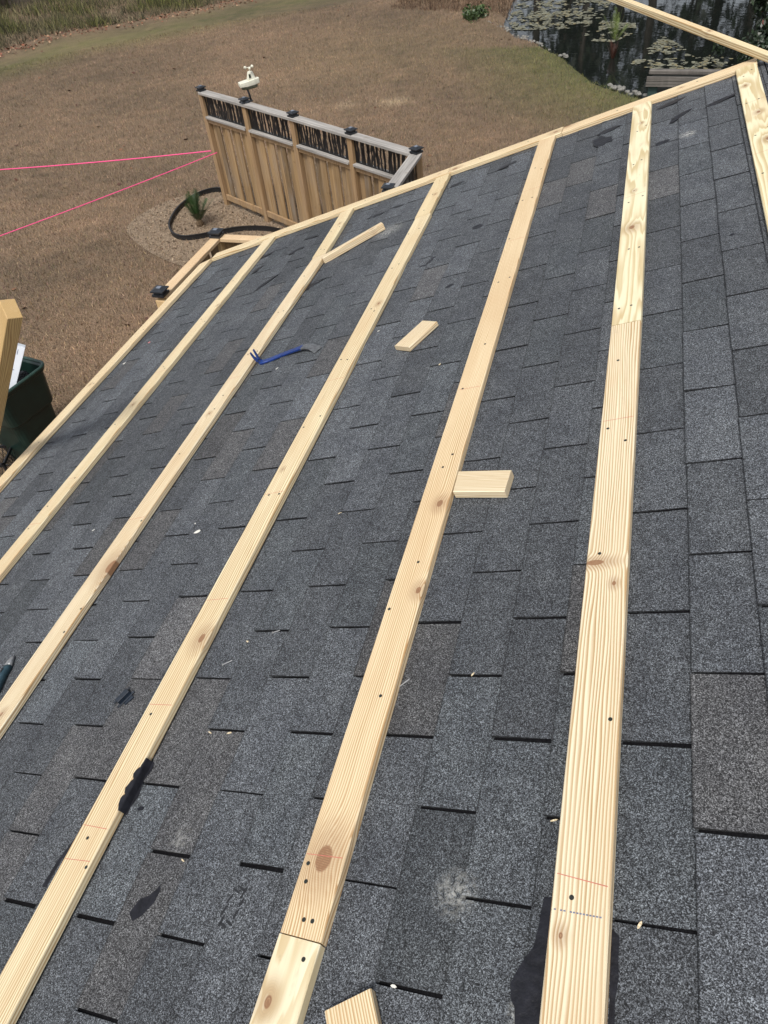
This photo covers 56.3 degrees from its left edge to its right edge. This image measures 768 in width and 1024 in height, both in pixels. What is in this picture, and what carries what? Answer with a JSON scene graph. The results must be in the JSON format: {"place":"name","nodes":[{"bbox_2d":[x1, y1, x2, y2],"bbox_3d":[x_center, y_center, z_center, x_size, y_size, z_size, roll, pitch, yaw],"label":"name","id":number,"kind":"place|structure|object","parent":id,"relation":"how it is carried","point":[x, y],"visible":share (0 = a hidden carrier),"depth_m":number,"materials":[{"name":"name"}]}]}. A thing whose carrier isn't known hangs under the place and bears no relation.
{"place":"outdoors","nodes":[
{"label":"outdoors","id":0,"kind":"place"},
{"bbox_2d":[0,0,228,49],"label":"tall grass","id":1,"kind":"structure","parent":0,"point":[64,20],"depth_m":24.90,"materials":[{"name":"green plant"}]},
{"bbox_2d":[0,0,640,476],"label":"lawn","id":2,"kind":"structure","parent":0,"point":[116,34],"depth_m":15.54,"materials":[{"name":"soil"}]},
{"bbox_2d":[0,0,8,8],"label":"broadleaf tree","id":3,"kind":"object","parent":2,"relation":"on","point":[3,3],"visible":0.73,"depth_m":27.93,"materials":[{"name":"green plant"}]},
{"bbox_2d":[0,445,16,474],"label":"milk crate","id":4,"kind":"object","parent":2,"relation":"on","point":[5,459],"visible":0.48,"depth_m":7.42,"materials":[{"name":"black plastic"}]},
{"bbox_2d":[0,299,22,430],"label":"leaning board","id":5,"kind":"object","parent":2,"relation":"on","point":[11,317],"visible":1,"depth_m":2.96,"materials":[{"name":"brown wood"}]},
{"bbox_2d":[0,356,55,460],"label":"trash bin","id":6,"kind":"object","parent":2,"relation":"on","point":[29,416],"visible":0.59,"depth_m":7.16,"materials":[{"name":"green plastic"}]},
{"bbox_2d":[9,343,25,388],"bbox_3d":[-3.590,-1.399,6.889,0.170,0.460,0.111,14,19,-29],"label":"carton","id":7,"kind":"object","parent":6,"relation":"in","point":[20,350],"visible":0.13,"depth_m":6.86,"materials":[{"name":"white cardboard"}]},
{"bbox_2d":[17,371,28,382],"bbox_3d":[-3.799,-1.268,7.118,0.611,0.223,0.534,16,50,22],"label":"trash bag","id":8,"kind":"object","parent":6,"relation":"in","point":[22,375],"visible":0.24,"depth_m":7.06,"materials":[{"name":"black plastic"}]},
{"bbox_2d":[150,228,261,307],"bbox_3d":[-1.108,-1.692,7.262,1.525,1.823,1.310,8,47,14],"label":"railing","id":9,"kind":"object","parent":2,"relation":"on","point":[219,240],"visible":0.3,"depth_m":6.99,"materials":[{"name":"brown wood"}]},
{"bbox_2d":[127,187,299,266],"bbox_3d":[-1.578,-3.810,10.664,2.738,0.001,6.674,-31,50,-22],"label":"mulch bed","id":10,"kind":"object","parent":2,"relation":"on","point":[168,237],"visible":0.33,"depth_m":11.71,"materials":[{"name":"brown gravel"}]},
{"bbox_2d":[183,189,213,226],"bbox_3d":[-2.972,-4.837,11.466,0.508,0.611,0.572,8,47,14],"label":"palm","id":11,"kind":"object","parent":10,"relation":"on","point":[197,215],"visible":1,"depth_m":11.51,"materials":[{"name":"green plant"}]},
{"bbox_2d":[168,187,280,239],"bbox_3d":[-2.748,-4.673,11.627,1.386,0.112,2.722,-28,49,-20],"label":"landscape edging","id":12,"kind":"object","parent":10,"relation":"on","point":[225,230],"visible":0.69,"depth_m":11.35,"materials":[{"name":"black plastic"}]},
{"bbox_2d":[195,85,423,226],"bbox_3d":[-1.133,-4.741,10.283,0.162,1.833,4.849,-36,52,-26],"label":"privacy fence","id":13,"kind":"object","parent":10,"relation":"on","point":[357,174],"visible":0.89,"depth_m":10.33,"materials":[{"name":"brown wood"}]},
{"bbox_2d":[0,150,210,169],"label":"string line","id":14,"kind":"object","parent":13,"relation":"attached to","point":[107,161],"visible":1,"depth_m":12.06,"materials":[{"name":"pink fabric"}]},
{"bbox_2d":[0,152,216,235],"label":"string line","id":15,"kind":"object","parent":13,"relation":"attached to","point":[105,196],"visible":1,"depth_m":11.00,"materials":[{"name":"pink fabric"}]},
{"bbox_2d":[238,65,259,103],"bbox_3d":[-1.929,-6.093,10.214,0.328,0.440,0.146,-20,46,-12],"label":"weather station","id":16,"kind":"object","parent":13,"relation":"attached to","point":[251,81],"visible":1,"depth_m":10.17,"materials":[{"name":"beige plastic"}]},
{"bbox_2d":[0,0,540,324],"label":"leaf litter","id":17,"kind":"object","parent":2,"relation":"on","point":[57,33],"visible":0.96,"depth_m":23.18,"materials":[{"name":"brown plant"}]},
{"bbox_2d":[0,60,767,1023],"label":"house","id":18,"kind":"structure","parent":2,"relation":"on","point":[444,910],"depth_m":1.83,"materials":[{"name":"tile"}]},
{"bbox_2d":[0,656,14,690],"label":"utility knife","id":19,"kind":"object","parent":18,"relation":"on","point":[6,668],"visible":1,"depth_m":2.39,"materials":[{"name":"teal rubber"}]},
{"bbox_2d":[0,259,212,492],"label":"edge board","id":20,"kind":"object","parent":18,"relation":"on","point":[17,466],"visible":1,"depth_m":4.29,"materials":[{"name":"brown wood"}]},
{"bbox_2d":[113,687,134,707],"bbox_3d":[-0.739,0.527,2.039,0.053,0.013,0.060,19,58,47],"label":"plastic clip","id":21,"kind":"object","parent":18,"relation":"on","point":[125,696],"visible":1,"depth_m":2.04,"materials":[{"name":"grey plastic"}]},
{"bbox_2d":[0,236,275,582],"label":"batten","id":22,"kind":"object","parent":18,"relation":"on","point":[16,551],"visible":1,"depth_m":3.60,"materials":[{"name":"brown wood"}]},
{"bbox_2d":[0,254,324,739],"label":"batten","id":23,"kind":"object","parent":18,"relation":"on","point":[28,679],"visible":0.98,"depth_m":2.74,"materials":[{"name":"brown wood"}]},
{"bbox_2d":[0,213,431,1023],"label":"batten","id":24,"kind":"object","parent":18,"relation":"on","point":[22,971],"visible":1,"depth_m":1.95,"materials":[{"name":"brown wood"}]},
{"bbox_2d":[250,344,321,364],"bbox_3d":[-0.462,-0.755,3.349,0.377,0.072,0.078,-8,41,28],"label":"pry bar","id":25,"kind":"object","parent":18,"relation":"on","point":[313,348],"visible":1,"depth_m":3.38,"materials":[{"name":"blue paint"}]},
{"bbox_2d":[249,933,324,1023],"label":"batten","id":26,"kind":"object","parent":18,"relation":"on","point":[286,990],"visible":1,"depth_m":1.25,"materials":[{"name":"brown wood"}]},
{"bbox_2d":[212,167,450,260],"bbox_3d":[-0.428,-1.983,4.850,1.916,0.024,0.097,-6,42,30],"label":"edge board","id":27,"kind":"object","parent":18,"relation":"attached to","point":[401,189],"visible":0.94,"depth_m":4.77,"materials":[{"name":"brown wood"}]},
{"bbox_2d":[312,208,353,258],"bbox_3d":[-0.309,-1.736,4.468,0.095,0.024,0.666,-10,40,26],"label":"batten","id":28,"kind":"object","parent":18,"relation":"on","point":[333,234],"visible":0.97,"depth_m":4.44,"materials":[{"name":"beige wood"}]},
{"bbox_2d":[321,222,384,262],"bbox_3d":[-0.178,-1.553,4.140,0.400,0.036,0.046,-30,36,1],"label":"offcut","id":29,"kind":"object","parent":18,"relation":"on","point":[353,242],"visible":1,"depth_m":4.12,"materials":[{"name":"brown wood"}]},
{"bbox_2d":[325,989,381,1023],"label":"offcut","id":30,"kind":"object","parent":18,"relation":"on","point":[362,1008],"visible":1,"depth_m":1.18,"materials":[{"name":"brown wood"}]},
{"bbox_2d":[395,321,437,350],"bbox_3d":[0.133,-0.719,2.925,0.178,0.020,0.090,-46,38,-20],"label":"offcut","id":31,"kind":"object","parent":18,"relation":"on","point":[416,336],"visible":1,"depth_m":2.91,"materials":[{"name":"brown wood"}]},
{"bbox_2d":[281,135,555,946],"bbox_3d":[0.385,-0.657,2.671,0.095,0.024,4.106,-8,41,28],"label":"batten","id":32,"kind":"object","parent":18,"relation":"on","point":[312,907],"visible":0.99,"depth_m":1.75,"materials":[{"name":"brown wood"}]},
{"bbox_2d":[415,173,450,218],"bbox_3d":[0.289,-1.832,4.164,0.096,0.024,0.571,-8,41,28],"label":"batten","id":33,"kind":"object","parent":18,"relation":"on","point":[434,194],"visible":0.98,"depth_m":4.14,"materials":[{"name":"beige wood"}]},
{"bbox_2d":[453,470,513,497],"bbox_3d":[0.280,-0.080,2.041,0.180,0.026,0.088,1,46,36],"label":"offcut","id":34,"kind":"object","parent":18,"relation":"on","point":[485,484],"visible":1,"depth_m":2.02,"materials":[{"name":"brown wood"}]},
{"bbox_2d":[448,127,563,175],"bbox_3d":[0.704,-2.107,4.202,0.698,0.024,0.096,-6,42,30],"label":"edge board","id":35,"kind":"object","parent":18,"relation":"on","point":[498,154],"visible":0.96,"depth_m":4.18,"materials":[{"name":"brown wood"}]},
{"bbox_2d":[539,320,641,1023],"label":"batten","id":36,"kind":"object","parent":18,"relation":"on","point":[576,976],"visible":1,"depth_m":1.34,"materials":[{"name":"brown wood"}]},
{"bbox_2d":[612,100,651,325],"bbox_3d":[1.075,-1.373,3.053,0.095,0.024,2.198,-8,41,28],"label":"batten","id":37,"kind":"object","parent":18,"relation":"on","point":[628,298],"visible":0.99,"depth_m":2.79,"materials":[{"name":"beige wood"}]},
{"bbox_2d":[562,58,757,135],"bbox_3d":[1.426,-2.179,3.786,0.970,0.024,0.092,-6,42,30],"label":"edge board","id":38,"kind":"object","parent":18,"relation":"attached to","point":[701,82],"visible":0.93,"depth_m":3.75,"materials":[{"name":"brown wood"}]},
{"bbox_2d":[607,0,767,62],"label":"loose board","id":39,"kind":"object","parent":18,"relation":"on","point":[714,36],"visible":1,"depth_m":3.75,"materials":[{"name":"brown wood"}]},
{"bbox_2d":[735,63,767,230],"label":"batten","id":40,"kind":"object","parent":18,"relation":"on","point":[753,98],"visible":1,"depth_m":3.02,"materials":[{"name":"brown wood"}]},
{"bbox_2d":[381,153,421,192],"bbox_3d":[0.116,-2.792,8.197,0.162,1.833,2.308,9,47,16],"label":"privacy fence","id":41,"kind":"object","parent":2,"relation":"on","point":[404,174],"visible":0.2,"depth_m":8.03,"materials":[{"name":"grey wood"}]},
{"bbox_2d":[390,0,515,18],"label":"dry weeds","id":42,"kind":"object","parent":2,"relation":"on","point":[431,5],"visible":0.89,"depth_m":21.35,"materials":[{"name":"brown plant"}]},
{"bbox_2d":[462,1,490,22],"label":"green tuft","id":43,"kind":"object","parent":2,"relation":"on","point":[469,14],"visible":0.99,"depth_m":19.96,"materials":[{"name":"green plant"}]},
{"bbox_2d":[504,0,767,98],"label":"pond water","id":44,"kind":"structure","parent":0,"point":[593,61],"depth_m":17.93,"materials":[{"name":"black liquid"}]},
{"bbox_2d":[600,7,629,57],"bbox_3d":[5.320,-10.940,16.381,0.771,1.042,0.574,22,52,26],"label":"water plant","id":45,"kind":"object","parent":44,"relation":"on","point":[614,47],"visible":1,"depth_m":16.40,"materials":[{"name":"green plant"}]},
{"bbox_2d":[508,0,732,68],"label":"lily pads","id":46,"kind":"object","parent":44,"relation":"on","point":[588,21],"visible":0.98,"depth_m":19.19,"materials":[{"name":"green plant"}]},
{"bbox_2d":[645,69,722,96],"bbox_3d":[6.322,-8.169,13.986,2.340,0.860,0.515,12,48,18],"label":"dock","id":47,"kind":"object","parent":44,"relation":"in","point":[659,80],"visible":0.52,"depth_m":13.89,"materials":[{"name":"grey wood"}]},
{"bbox_2d":[712,28,767,62],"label":"shrub","id":48,"kind":"object","parent":44,"relation":"in","point":[762,43],"visible":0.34,"depth_m":14.91,"materials":[{"name":"green plant"}]},
{"bbox_2d":[750,0,767,37],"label":"berry shrub","id":49,"kind":"object","parent":44,"relation":"in","point":[762,26],"visible":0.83,"depth_m":15.55,"materials":[{"name":"green plant"}]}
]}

